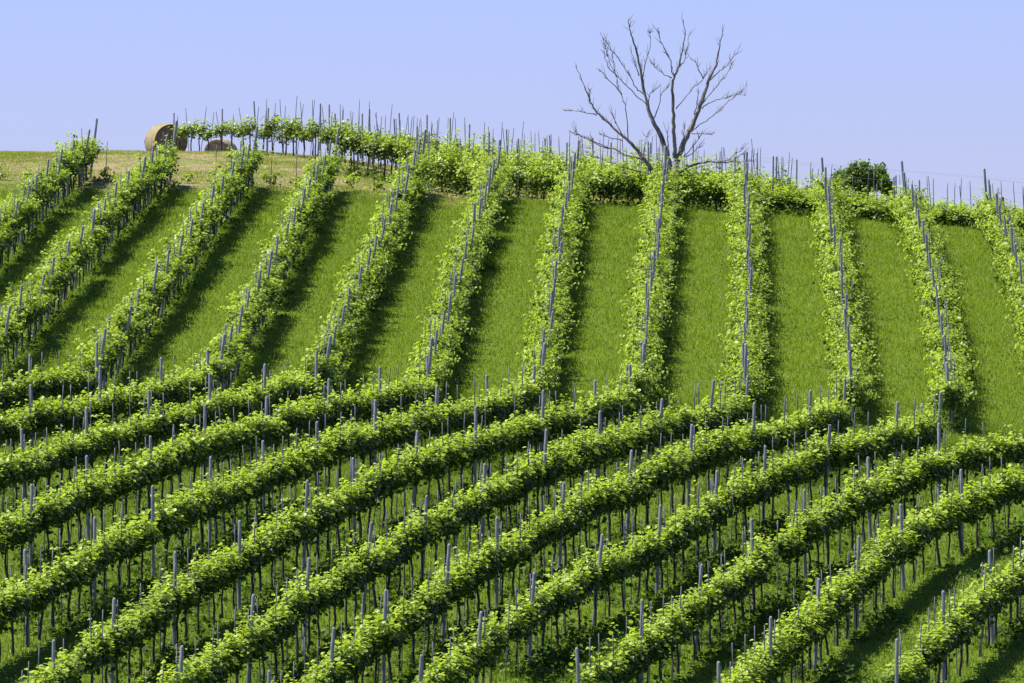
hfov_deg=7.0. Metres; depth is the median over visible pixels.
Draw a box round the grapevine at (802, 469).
[782,446,816,511]
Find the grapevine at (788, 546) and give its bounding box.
[768,521,808,593]
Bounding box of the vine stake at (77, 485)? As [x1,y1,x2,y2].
[76,457,78,540]
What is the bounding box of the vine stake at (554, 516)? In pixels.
[554,490,554,572]
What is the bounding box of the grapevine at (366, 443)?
[353,422,377,476]
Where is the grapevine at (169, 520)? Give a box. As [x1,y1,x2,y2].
[145,494,187,569]
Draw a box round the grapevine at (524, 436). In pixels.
[502,411,533,470]
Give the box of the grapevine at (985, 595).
[964,578,998,656]
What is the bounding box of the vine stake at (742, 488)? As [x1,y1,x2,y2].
[742,457,743,530]
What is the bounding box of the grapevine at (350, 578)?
[324,544,361,627]
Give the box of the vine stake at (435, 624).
[434,569,435,647]
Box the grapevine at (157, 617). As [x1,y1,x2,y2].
[131,585,174,663]
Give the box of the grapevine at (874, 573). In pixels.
[849,547,884,622]
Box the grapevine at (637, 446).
[609,415,648,473]
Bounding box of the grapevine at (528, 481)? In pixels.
[507,455,539,520]
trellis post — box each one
[0,305,10,367]
[9,201,18,257]
[14,284,22,357]
[19,184,30,244]
[20,428,25,507]
[23,549,29,646]
[28,354,31,403]
[29,384,32,454]
[29,484,32,565]
[31,174,37,228]
[31,273,44,339]
[42,159,48,218]
[45,257,54,319]
[51,640,55,675]
[53,149,62,207]
[59,240,69,304]
[66,140,74,194]
[73,226,83,289]
[80,129,89,184]
[85,407,87,435]
[85,455,89,540]
[87,208,95,271]
[89,118,97,178]
[92,517,96,609]
[93,328,106,397]
[95,342,97,396]
[98,365,101,430]
[100,198,105,256]
[102,317,109,388]
[110,182,117,243]
[110,598,115,682]
[116,308,131,372]
[122,170,129,225]
[132,288,139,351]
[136,156,145,213]
[146,145,153,204]
[146,390,149,453]
[147,263,157,332]
[149,436,151,513]
[151,485,154,576]
[159,135,167,191]
[160,249,169,314]
[160,357,162,411]
[168,120,177,183]
[172,551,176,646]
[173,113,174,135]
[174,234,182,287]
[178,645,183,680]
[185,218,192,280]
[196,202,203,260]
[203,405,206,485]
[205,185,214,244]
[206,349,208,367]
[208,373,210,425]
[208,456,211,546]
[214,334,225,401]
[215,175,223,236]
[221,108,222,151]
[223,325,232,389]
[224,161,234,220]
[233,305,242,377]
[234,147,244,207]
[237,520,240,609]
[242,143,249,197]
[242,290,249,352]
[246,594,254,682]
[250,126,257,183]
[253,101,257,150]
[253,270,260,336]
[261,440,264,517]
[263,251,272,309]
[263,364,265,418]
[265,396,267,462]
[266,107,268,152]
[267,670,270,682]
[273,235,278,298]
[281,223,288,285]
[288,207,295,268]
[298,187,305,245]
[301,557,310,654]
[302,480,308,572]
[305,179,310,222]
[311,163,318,220]
[314,350,317,405]
[316,421,318,490]
[317,110,319,158]
[319,103,320,156]
[321,335,331,398]
[322,155,325,176]
[326,378,329,434]
[328,104,329,128]
[328,140,331,161]
[329,627,335,673]
[331,128,339,190]
[331,325,336,355]
[334,113,337,156]
[341,305,345,325]
[347,287,350,311]
[351,458,356,542]
[356,266,362,300]
[360,247,371,316]
[361,522,372,615]
[369,108,370,165]
[369,235,377,290]
[373,399,376,473]
[377,218,385,277]
[377,366,380,419]
[381,589,386,682]
[388,204,391,227]
[392,187,398,245]
[393,118,397,171]
[402,173,408,207]
[410,150,415,202]
[412,430,418,511]
[416,125,417,149]
[417,138,420,161]
[418,654,422,682]
[421,129,425,156]
[423,495,427,577]
[426,115,427,139]
[426,355,430,410]
[428,132,429,187]
[429,338,432,376]
[433,329,437,360]
[433,385,437,443]
[440,309,445,342]
[441,544,450,642]
[447,293,451,324]
[449,118,450,141]
[452,274,455,298]
[458,258,463,286]
[463,241,467,269]
[469,226,474,258]
[472,203,475,228]
[473,406,476,488]
[474,611,482,682]
[478,198,481,223]
[481,463,485,544]
[483,181,487,208]
[485,375,489,431]
[487,167,491,197]
[488,132,489,155]
[492,159,494,179]
[495,517,498,607]
[497,139,500,157]
[497,146,500,168]
[506,129,507,155]
[515,138,518,194]
[527,572,535,666]
[531,365,535,417]
[538,343,545,412]
[540,390,544,458]
[540,429,547,511]
[542,329,544,348]
[549,290,552,320]
[549,311,553,339]
[552,277,555,310]
[554,260,556,287]
[557,482,564,571]
[558,226,560,252]
[558,242,561,266]
[560,206,562,235]
[564,192,566,218]
[565,142,567,171]
[567,181,570,205]
[570,170,573,193]
[574,152,575,171]
[575,647,579,682]
[577,140,579,160]
[591,534,603,626]
[593,380,596,433]
[596,411,601,486]
[609,142,611,199]
[625,450,632,537]
[628,364,634,426]
[638,343,645,416]
[639,599,643,682]
[645,282,647,308]
[645,320,647,337]
[646,298,648,319]
[647,146,648,178]
[650,270,652,293]
[653,249,654,281]
[655,504,661,593]
[656,217,659,248]
[656,233,659,260]
[656,398,663,463]
[660,202,662,231]
[663,168,664,191]
[664,146,666,174]
[665,160,668,185]
[686,424,692,508]
[695,564,702,655]
[706,379,714,440]
[712,470,718,556]
[717,661,720,682]
[734,156,735,178]
[742,342,743,374]
[743,183,745,209]
[743,322,745,342]
[744,343,746,393]
[745,151,747,169]
[745,376,748,425]
[746,307,747,324]
[747,207,748,233]
[747,239,748,266]
[748,258,750,277]
[749,222,750,245]
[749,268,751,297]
[750,518,755,610]
[751,402,755,474]
[756,152,757,179]
[761,445,766,520]
[768,616,772,660]
[772,156,773,195]
[775,156,776,184]
[796,159,797,185]
[803,489,806,578]
[807,390,811,453]
[813,578,820,670]
[821,157,823,179]
[823,424,831,498]
[824,177,826,203]
[827,185,829,215]
[829,215,832,244]
[833,225,835,254]
[839,238,840,262]
[840,253,842,275]
[840,274,843,304]
[842,378,845,443]
[843,308,846,336]
[845,294,847,318]
[847,325,849,346]
[847,341,851,412]
[848,351,853,419]
[856,535,860,627]
[866,457,871,541]
[893,177,895,223]
[893,401,898,473]
[895,175,896,197]
[895,639,898,682]
[899,504,904,590]
[901,160,903,189]
[903,171,906,195]
[911,184,913,207]
[914,194,916,216]
[917,209,920,232]
[922,220,925,245]
[925,233,928,269]
[928,251,931,276]
[931,268,934,286]
[935,284,937,311]
[936,297,940,329]
[936,392,941,454]
[937,423,940,502]
[940,314,943,353]
[942,590,944,680]
[943,354,945,375]
[944,334,947,361]
[945,362,952,429]
[959,469,963,553]
[983,168,987,197]
[988,179,991,208]
[988,550,993,644]
[995,193,997,220]
[998,205,1001,225]
[1003,215,1008,247]
[1010,227,1013,255]
[1014,243,1017,267]
[1018,258,1022,286]
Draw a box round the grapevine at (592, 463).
[576,424,607,487]
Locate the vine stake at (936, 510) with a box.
[935,485,936,566]
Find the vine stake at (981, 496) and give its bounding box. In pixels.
[978,464,982,544]
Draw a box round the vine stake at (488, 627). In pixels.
[487,602,491,682]
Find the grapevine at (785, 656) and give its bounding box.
[757,623,796,680]
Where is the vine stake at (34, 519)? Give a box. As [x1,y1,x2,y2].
[33,487,35,553]
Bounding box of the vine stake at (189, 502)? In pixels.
[187,472,191,547]
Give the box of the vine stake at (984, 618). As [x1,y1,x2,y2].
[982,562,986,643]
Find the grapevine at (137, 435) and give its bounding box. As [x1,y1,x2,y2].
[117,408,146,467]
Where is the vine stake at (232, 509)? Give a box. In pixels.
[230,461,232,532]
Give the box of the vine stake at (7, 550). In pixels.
[6,498,7,568]
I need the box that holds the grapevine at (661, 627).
[644,605,682,680]
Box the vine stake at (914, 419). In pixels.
[912,398,915,463]
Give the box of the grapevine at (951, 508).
[931,485,967,559]
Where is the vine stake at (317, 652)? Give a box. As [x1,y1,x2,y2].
[317,640,318,670]
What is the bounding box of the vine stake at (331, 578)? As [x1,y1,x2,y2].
[328,547,332,634]
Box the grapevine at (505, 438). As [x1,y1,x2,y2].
[491,421,520,478]
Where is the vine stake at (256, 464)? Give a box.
[256,436,256,513]
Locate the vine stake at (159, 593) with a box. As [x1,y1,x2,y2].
[159,564,160,652]
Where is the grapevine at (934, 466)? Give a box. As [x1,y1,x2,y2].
[914,444,954,508]
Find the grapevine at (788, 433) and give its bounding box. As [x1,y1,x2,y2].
[767,415,802,463]
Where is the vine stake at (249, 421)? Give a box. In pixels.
[248,399,250,472]
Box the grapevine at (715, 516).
[687,480,727,560]
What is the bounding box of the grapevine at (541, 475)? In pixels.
[516,446,555,512]
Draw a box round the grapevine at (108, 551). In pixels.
[86,529,122,603]
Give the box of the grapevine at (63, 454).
[39,425,79,484]
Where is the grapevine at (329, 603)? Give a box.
[301,572,339,644]
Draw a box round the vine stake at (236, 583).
[234,525,236,610]
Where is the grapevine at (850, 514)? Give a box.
[826,487,863,557]
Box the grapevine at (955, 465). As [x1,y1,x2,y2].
[935,448,973,496]
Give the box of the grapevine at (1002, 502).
[977,475,1014,541]
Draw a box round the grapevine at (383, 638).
[350,606,399,682]
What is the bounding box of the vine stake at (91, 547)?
[91,513,92,591]
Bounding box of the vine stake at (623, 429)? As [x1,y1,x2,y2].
[622,405,624,473]
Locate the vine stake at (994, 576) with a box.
[993,547,995,639]
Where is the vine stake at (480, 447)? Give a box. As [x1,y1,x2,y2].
[478,415,482,481]
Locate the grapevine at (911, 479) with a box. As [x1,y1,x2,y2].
[879,454,926,519]
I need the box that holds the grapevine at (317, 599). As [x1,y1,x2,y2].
[283,567,329,652]
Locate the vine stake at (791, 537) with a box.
[786,500,795,592]
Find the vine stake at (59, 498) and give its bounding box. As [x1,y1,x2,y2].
[57,474,60,544]
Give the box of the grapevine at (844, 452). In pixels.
[815,429,858,493]
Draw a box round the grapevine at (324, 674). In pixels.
[303,663,338,682]
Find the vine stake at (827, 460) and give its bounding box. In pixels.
[826,424,829,495]
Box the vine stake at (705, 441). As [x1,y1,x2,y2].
[705,416,705,493]
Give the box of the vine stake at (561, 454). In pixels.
[559,430,562,504]
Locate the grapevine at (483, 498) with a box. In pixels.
[470,481,495,546]
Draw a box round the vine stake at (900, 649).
[900,635,901,673]
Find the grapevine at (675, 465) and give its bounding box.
[656,439,693,514]
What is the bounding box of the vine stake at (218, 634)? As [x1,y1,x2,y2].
[217,623,218,682]
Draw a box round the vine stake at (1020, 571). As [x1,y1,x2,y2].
[1020,537,1020,621]
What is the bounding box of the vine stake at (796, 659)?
[794,604,798,682]
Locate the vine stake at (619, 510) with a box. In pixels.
[616,462,620,535]
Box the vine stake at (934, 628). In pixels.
[934,596,935,682]
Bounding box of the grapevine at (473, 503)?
[453,478,493,553]
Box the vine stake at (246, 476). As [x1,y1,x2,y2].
[242,445,250,525]
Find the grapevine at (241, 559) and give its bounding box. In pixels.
[211,540,252,609]
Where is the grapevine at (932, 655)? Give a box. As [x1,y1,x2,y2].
[904,621,949,682]
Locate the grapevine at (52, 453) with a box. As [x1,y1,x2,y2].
[36,440,62,495]
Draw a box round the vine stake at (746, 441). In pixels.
[744,413,747,476]
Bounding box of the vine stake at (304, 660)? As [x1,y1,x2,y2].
[304,637,305,681]
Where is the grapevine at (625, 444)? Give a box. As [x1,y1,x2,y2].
[601,419,637,475]
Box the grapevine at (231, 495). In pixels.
[215,475,242,538]
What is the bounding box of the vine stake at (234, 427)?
[233,407,236,476]
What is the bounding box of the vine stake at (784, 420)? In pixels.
[782,395,785,460]
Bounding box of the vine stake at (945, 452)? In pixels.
[944,430,947,497]
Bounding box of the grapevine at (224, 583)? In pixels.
[191,548,236,624]
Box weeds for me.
[0,160,1023,682]
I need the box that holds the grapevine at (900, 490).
[872,464,915,532]
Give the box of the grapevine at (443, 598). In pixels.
[414,575,455,639]
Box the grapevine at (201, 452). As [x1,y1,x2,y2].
[175,423,213,490]
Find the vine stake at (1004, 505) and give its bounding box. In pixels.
[1001,457,1006,536]
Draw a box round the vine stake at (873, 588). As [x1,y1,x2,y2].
[873,534,874,608]
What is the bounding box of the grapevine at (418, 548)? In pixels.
[389,510,434,587]
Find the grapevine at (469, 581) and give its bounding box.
[434,554,483,633]
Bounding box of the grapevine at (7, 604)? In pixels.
[0,581,23,662]
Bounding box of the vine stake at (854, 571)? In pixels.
[853,544,855,630]
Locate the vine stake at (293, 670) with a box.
[293,661,294,682]
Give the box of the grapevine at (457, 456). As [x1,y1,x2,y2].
[436,430,473,496]
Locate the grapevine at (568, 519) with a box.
[552,490,588,565]
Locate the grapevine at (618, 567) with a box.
[589,539,631,616]
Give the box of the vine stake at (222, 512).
[221,462,223,537]
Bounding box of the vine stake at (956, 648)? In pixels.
[954,587,957,673]
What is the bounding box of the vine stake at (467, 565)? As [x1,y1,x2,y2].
[464,538,469,611]
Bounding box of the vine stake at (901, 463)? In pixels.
[901,445,902,503]
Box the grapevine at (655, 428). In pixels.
[630,402,670,463]
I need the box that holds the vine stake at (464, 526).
[462,474,465,552]
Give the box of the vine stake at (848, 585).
[847,552,849,638]
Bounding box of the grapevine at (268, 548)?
[241,513,285,596]
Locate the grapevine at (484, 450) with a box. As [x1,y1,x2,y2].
[461,423,491,483]
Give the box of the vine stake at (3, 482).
[2,440,6,514]
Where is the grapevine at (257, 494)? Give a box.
[235,468,271,529]
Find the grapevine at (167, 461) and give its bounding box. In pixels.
[143,439,181,504]
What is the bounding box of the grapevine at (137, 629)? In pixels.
[120,612,154,681]
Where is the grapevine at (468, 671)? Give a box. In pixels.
[443,644,478,682]
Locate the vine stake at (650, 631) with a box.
[648,601,651,682]
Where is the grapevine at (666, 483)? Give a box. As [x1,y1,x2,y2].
[644,443,684,505]
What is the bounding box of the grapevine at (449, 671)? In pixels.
[425,645,471,682]
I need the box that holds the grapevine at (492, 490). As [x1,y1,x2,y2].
[476,471,509,535]
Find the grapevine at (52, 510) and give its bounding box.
[33,486,71,558]
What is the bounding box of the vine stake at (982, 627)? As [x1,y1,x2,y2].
[981,568,985,656]
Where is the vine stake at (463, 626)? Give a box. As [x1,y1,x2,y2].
[463,610,464,642]
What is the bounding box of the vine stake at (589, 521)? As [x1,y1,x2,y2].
[587,470,590,551]
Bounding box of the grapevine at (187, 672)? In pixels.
[169,648,204,682]
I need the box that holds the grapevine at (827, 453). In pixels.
[800,427,844,496]
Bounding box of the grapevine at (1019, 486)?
[1010,468,1023,506]
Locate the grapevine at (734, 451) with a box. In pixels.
[715,420,750,487]
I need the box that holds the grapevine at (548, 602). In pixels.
[521,579,559,653]
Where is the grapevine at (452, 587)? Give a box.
[430,558,465,628]
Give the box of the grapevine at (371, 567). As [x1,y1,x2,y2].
[343,530,382,613]
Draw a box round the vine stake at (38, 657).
[38,645,39,677]
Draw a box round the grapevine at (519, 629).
[498,603,536,671]
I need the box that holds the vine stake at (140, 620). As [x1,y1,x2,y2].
[139,583,140,671]
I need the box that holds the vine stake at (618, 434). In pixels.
[618,412,619,470]
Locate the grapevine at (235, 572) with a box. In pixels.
[212,540,244,617]
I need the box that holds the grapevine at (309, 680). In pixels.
[298,660,332,682]
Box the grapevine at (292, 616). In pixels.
[267,588,306,670]
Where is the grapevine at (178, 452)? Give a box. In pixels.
[152,427,195,497]
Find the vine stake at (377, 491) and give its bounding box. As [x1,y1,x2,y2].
[372,453,382,532]
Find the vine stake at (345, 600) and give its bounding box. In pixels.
[345,546,345,628]
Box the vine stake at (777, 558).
[777,520,778,600]
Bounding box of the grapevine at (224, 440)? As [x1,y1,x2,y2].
[201,419,238,480]
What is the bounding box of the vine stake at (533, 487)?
[530,444,534,509]
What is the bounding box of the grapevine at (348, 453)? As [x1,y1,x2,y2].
[329,425,364,491]
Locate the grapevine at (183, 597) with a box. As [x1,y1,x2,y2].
[149,568,198,647]
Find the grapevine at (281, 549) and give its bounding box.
[258,513,293,584]
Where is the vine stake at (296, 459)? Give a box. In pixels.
[295,428,296,503]
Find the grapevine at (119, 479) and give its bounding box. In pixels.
[103,459,132,526]
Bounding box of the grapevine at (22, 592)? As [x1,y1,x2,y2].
[0,574,34,654]
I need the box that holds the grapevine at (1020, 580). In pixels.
[1000,558,1023,622]
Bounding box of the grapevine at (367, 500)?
[342,471,385,539]
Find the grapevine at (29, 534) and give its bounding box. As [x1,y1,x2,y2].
[0,500,40,574]
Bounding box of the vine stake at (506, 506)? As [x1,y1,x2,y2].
[506,457,506,532]
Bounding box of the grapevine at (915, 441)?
[899,420,924,461]
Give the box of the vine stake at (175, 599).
[174,563,175,644]
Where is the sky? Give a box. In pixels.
[0,0,1023,209]
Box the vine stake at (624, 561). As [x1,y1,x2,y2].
[624,521,624,609]
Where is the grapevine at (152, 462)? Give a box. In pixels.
[137,447,172,514]
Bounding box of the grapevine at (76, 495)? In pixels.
[55,477,85,543]
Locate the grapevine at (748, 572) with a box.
[722,553,762,623]
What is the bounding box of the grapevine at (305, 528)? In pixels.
[278,498,317,571]
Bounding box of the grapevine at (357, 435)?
[336,414,369,468]
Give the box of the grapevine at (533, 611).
[504,592,550,654]
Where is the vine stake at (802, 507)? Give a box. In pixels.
[801,488,807,575]
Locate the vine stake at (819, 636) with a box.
[816,579,819,660]
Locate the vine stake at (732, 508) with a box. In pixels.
[730,468,734,545]
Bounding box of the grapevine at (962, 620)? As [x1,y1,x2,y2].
[945,593,987,676]
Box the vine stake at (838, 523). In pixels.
[835,478,841,557]
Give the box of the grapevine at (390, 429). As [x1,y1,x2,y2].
[370,406,409,463]
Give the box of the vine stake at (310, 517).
[309,488,311,556]
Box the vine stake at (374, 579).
[374,531,374,608]
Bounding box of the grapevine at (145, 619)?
[124,598,161,674]
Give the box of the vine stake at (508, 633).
[505,596,510,680]
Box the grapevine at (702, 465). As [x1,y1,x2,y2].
[685,432,714,503]
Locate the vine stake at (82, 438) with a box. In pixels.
[80,417,83,475]
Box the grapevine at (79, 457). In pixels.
[54,428,91,490]
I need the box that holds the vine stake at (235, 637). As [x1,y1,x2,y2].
[234,609,238,682]
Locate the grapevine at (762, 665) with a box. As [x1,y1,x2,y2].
[738,642,775,682]
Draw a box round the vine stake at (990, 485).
[989,457,991,541]
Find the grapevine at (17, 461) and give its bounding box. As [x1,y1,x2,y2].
[4,447,35,512]
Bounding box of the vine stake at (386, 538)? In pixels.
[386,510,386,586]
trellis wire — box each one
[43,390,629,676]
[178,116,1018,192]
[271,110,1023,179]
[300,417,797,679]
[342,117,987,178]
[342,122,1018,182]
[435,139,889,172]
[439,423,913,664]
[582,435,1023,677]
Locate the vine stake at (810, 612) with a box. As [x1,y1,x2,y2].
[807,587,812,670]
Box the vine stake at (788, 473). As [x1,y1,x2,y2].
[787,439,788,518]
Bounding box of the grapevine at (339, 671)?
[308,652,354,682]
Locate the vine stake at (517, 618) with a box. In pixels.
[515,586,518,672]
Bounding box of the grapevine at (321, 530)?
[300,498,331,569]
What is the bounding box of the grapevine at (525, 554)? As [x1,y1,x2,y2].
[490,526,536,597]
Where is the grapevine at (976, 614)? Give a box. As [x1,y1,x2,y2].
[946,586,987,666]
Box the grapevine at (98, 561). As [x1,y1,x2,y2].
[74,534,111,607]
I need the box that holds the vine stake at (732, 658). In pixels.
[732,643,733,674]
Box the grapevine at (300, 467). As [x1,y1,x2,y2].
[280,442,314,503]
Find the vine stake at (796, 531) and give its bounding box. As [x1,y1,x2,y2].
[796,501,797,577]
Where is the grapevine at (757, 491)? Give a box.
[724,459,771,534]
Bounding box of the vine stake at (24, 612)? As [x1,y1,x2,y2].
[23,565,26,646]
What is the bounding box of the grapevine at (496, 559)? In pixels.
[470,526,508,606]
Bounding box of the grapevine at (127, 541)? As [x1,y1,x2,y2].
[103,522,145,590]
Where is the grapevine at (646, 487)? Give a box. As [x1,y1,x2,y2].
[612,469,656,528]
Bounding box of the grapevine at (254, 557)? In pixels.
[230,523,279,602]
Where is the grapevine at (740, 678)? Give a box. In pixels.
[715,663,759,682]
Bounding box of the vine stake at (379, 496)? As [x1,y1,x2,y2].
[379,453,380,528]
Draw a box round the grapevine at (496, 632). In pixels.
[471,608,511,682]
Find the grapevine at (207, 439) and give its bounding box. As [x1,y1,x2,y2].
[191,423,223,487]
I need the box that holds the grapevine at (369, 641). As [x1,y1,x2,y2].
[350,613,384,682]
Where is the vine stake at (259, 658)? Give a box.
[257,599,260,682]
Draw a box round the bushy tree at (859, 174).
[830,159,894,200]
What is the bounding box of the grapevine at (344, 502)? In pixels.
[327,484,358,548]
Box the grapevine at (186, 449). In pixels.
[173,432,197,491]
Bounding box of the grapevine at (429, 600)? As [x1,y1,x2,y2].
[408,568,451,651]
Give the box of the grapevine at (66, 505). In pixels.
[42,487,78,547]
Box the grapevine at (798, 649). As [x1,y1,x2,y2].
[760,615,808,682]
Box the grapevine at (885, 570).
[853,538,894,612]
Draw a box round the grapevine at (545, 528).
[523,505,561,570]
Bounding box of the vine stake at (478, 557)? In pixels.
[473,525,480,610]
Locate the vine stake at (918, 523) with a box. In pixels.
[915,496,920,579]
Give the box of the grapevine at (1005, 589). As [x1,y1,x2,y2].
[974,563,1015,639]
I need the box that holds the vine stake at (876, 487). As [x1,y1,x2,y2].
[874,452,879,534]
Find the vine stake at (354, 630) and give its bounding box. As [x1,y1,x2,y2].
[353,614,354,682]
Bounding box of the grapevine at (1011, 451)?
[985,430,1022,476]
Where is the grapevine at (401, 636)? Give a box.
[379,611,409,682]
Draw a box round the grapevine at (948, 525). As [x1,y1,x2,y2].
[924,498,960,567]
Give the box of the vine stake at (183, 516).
[183,483,184,560]
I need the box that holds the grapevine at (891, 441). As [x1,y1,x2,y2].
[869,418,901,473]
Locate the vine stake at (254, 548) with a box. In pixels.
[253,515,255,593]
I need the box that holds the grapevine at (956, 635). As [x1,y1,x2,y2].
[925,601,971,682]
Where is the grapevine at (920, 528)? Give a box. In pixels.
[893,506,932,582]
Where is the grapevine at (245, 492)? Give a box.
[219,464,257,532]
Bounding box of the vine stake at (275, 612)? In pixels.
[270,584,277,669]
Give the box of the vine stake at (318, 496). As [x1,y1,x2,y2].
[317,471,319,554]
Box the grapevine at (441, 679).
[423,660,451,682]
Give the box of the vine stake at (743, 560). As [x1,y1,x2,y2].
[742,531,744,623]
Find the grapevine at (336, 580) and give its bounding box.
[318,557,362,627]
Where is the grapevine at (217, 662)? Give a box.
[197,643,236,682]
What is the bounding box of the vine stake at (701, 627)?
[699,562,702,655]
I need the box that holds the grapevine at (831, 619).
[801,590,840,661]
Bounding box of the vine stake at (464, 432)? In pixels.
[462,413,464,473]
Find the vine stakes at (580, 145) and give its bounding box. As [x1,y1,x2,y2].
[0,99,1023,459]
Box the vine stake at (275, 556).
[274,504,277,586]
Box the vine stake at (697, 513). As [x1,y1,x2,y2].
[695,479,699,566]
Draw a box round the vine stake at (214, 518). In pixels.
[212,471,215,542]
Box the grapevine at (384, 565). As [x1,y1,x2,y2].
[370,539,394,608]
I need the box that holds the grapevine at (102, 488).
[77,462,116,538]
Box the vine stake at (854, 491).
[854,469,855,541]
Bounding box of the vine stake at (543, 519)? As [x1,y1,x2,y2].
[543,496,544,570]
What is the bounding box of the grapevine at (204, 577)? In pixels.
[184,548,220,633]
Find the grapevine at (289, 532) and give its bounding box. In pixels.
[269,504,303,583]
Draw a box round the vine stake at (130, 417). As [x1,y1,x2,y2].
[129,391,131,459]
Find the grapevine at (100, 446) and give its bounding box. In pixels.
[81,421,111,479]
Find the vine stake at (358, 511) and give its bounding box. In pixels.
[356,459,359,541]
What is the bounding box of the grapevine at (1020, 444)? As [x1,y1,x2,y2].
[1004,424,1023,468]
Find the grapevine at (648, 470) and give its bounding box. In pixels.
[625,449,670,526]
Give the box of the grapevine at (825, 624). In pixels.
[799,588,831,670]
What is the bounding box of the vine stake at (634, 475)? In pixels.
[631,450,636,529]
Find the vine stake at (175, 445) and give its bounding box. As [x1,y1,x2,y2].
[173,424,179,490]
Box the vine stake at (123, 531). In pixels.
[121,505,128,586]
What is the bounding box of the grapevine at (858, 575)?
[842,554,876,630]
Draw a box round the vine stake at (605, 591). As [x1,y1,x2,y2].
[605,537,607,619]
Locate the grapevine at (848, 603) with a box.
[820,568,859,645]
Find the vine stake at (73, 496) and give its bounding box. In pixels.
[70,467,75,546]
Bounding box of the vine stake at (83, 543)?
[77,527,84,616]
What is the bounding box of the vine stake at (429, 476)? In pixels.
[429,431,430,506]
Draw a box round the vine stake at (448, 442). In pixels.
[447,417,448,496]
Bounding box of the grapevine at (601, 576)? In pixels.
[572,545,614,625]
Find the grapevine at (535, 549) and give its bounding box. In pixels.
[512,519,545,585]
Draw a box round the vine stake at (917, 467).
[915,437,918,509]
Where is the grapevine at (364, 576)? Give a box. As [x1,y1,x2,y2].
[334,542,380,622]
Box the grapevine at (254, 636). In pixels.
[223,605,271,682]
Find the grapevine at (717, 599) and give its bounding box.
[694,577,731,647]
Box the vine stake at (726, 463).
[725,417,727,488]
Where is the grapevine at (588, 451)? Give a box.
[565,423,604,490]
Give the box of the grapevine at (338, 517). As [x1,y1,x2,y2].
[308,487,347,554]
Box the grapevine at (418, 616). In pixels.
[394,594,437,664]
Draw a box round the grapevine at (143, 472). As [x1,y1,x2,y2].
[121,448,160,514]
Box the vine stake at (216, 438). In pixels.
[215,412,217,476]
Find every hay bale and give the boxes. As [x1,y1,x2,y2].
[144,123,187,150]
[204,139,236,151]
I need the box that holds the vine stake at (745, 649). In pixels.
[745,634,745,668]
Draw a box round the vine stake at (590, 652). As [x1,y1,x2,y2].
[589,639,590,671]
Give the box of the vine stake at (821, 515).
[820,485,824,565]
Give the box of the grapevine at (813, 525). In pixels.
[785,501,830,573]
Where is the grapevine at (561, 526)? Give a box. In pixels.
[539,505,568,572]
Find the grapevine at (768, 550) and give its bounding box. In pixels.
[741,530,777,604]
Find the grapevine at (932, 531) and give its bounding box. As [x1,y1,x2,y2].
[905,506,944,574]
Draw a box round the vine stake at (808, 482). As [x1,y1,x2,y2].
[806,432,809,507]
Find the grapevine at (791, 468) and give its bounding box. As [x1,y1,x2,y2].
[773,448,805,515]
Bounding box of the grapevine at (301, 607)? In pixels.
[277,577,317,658]
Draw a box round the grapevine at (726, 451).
[696,419,734,485]
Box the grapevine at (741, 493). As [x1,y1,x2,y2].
[723,467,757,538]
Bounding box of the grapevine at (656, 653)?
[625,612,671,682]
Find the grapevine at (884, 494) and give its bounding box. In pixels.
[866,468,899,537]
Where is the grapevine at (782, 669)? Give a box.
[743,639,785,682]
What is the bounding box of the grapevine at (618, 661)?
[598,637,642,682]
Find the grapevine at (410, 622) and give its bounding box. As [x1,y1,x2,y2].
[382,598,421,673]
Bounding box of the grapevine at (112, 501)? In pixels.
[92,472,126,533]
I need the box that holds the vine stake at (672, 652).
[672,595,672,680]
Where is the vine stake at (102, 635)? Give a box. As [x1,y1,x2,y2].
[102,610,103,682]
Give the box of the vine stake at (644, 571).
[641,518,646,596]
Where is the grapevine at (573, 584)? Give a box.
[542,560,586,631]
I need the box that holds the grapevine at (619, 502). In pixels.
[598,472,631,542]
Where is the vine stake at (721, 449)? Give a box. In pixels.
[718,418,723,486]
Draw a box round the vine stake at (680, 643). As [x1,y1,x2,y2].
[679,586,681,673]
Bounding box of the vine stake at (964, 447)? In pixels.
[963,419,965,495]
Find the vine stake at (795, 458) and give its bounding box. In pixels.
[794,432,796,509]
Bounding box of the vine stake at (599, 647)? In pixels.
[598,634,599,664]
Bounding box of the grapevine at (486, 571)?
[462,538,503,615]
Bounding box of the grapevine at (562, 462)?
[540,434,577,509]
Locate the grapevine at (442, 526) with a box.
[419,502,456,574]
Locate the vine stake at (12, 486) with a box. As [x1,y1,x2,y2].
[10,439,13,512]
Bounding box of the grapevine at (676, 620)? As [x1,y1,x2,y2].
[649,596,693,678]
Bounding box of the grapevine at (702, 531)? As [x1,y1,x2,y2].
[684,502,719,562]
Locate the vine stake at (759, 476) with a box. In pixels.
[759,451,759,530]
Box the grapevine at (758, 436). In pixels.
[736,419,779,471]
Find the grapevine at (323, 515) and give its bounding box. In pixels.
[298,482,336,564]
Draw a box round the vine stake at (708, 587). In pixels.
[708,561,710,626]
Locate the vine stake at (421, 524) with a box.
[420,499,421,576]
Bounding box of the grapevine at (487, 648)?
[463,619,504,682]
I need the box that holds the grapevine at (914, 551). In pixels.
[892,522,924,566]
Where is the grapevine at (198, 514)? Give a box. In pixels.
[178,482,210,555]
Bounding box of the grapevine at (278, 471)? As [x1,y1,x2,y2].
[255,452,293,513]
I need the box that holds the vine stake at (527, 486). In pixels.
[526,442,528,521]
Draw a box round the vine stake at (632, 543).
[630,516,633,604]
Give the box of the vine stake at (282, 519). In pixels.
[281,494,282,577]
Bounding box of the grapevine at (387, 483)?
[363,448,410,528]
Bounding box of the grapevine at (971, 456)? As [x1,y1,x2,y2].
[947,431,987,485]
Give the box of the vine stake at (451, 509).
[447,485,454,545]
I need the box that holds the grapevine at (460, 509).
[442,488,471,557]

